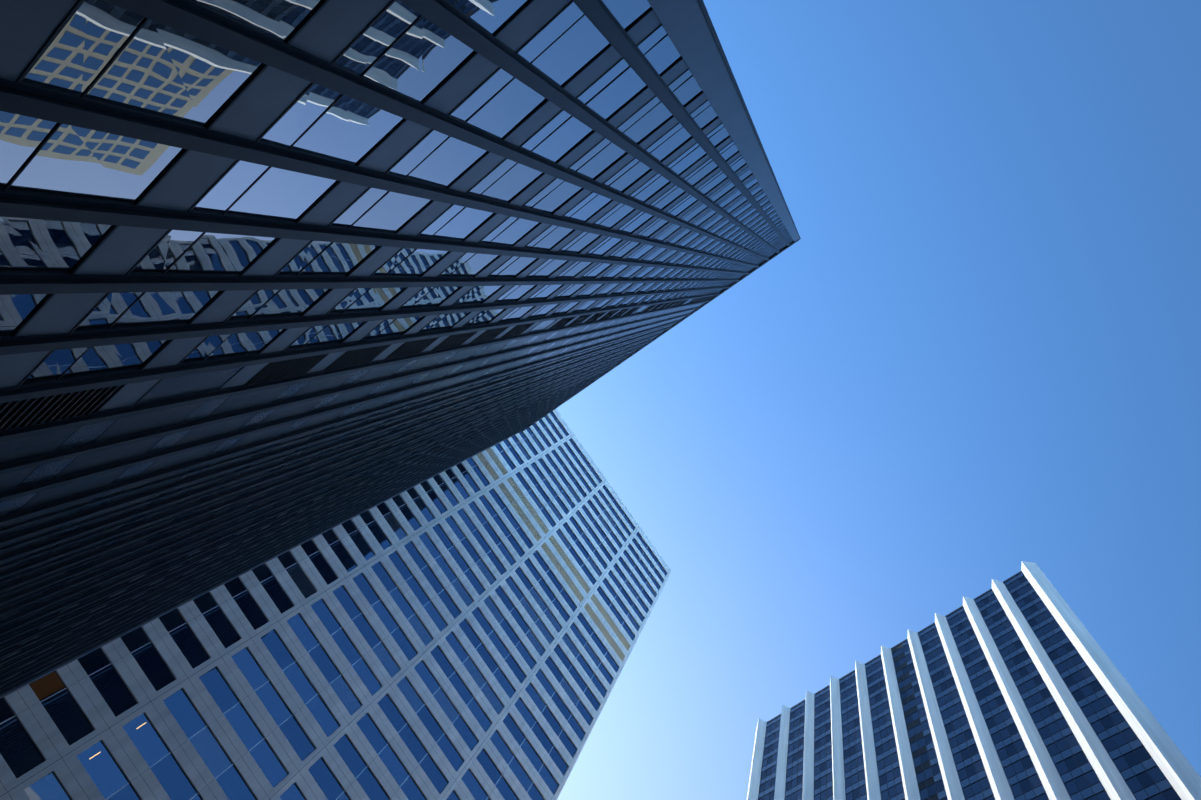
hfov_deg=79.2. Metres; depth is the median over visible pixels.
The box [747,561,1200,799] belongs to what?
tower
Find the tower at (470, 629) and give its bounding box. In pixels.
[0,409,670,799]
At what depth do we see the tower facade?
18.81 m
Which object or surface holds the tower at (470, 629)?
on the ground
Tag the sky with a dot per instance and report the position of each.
(975, 355)
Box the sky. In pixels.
[556,0,1200,799]

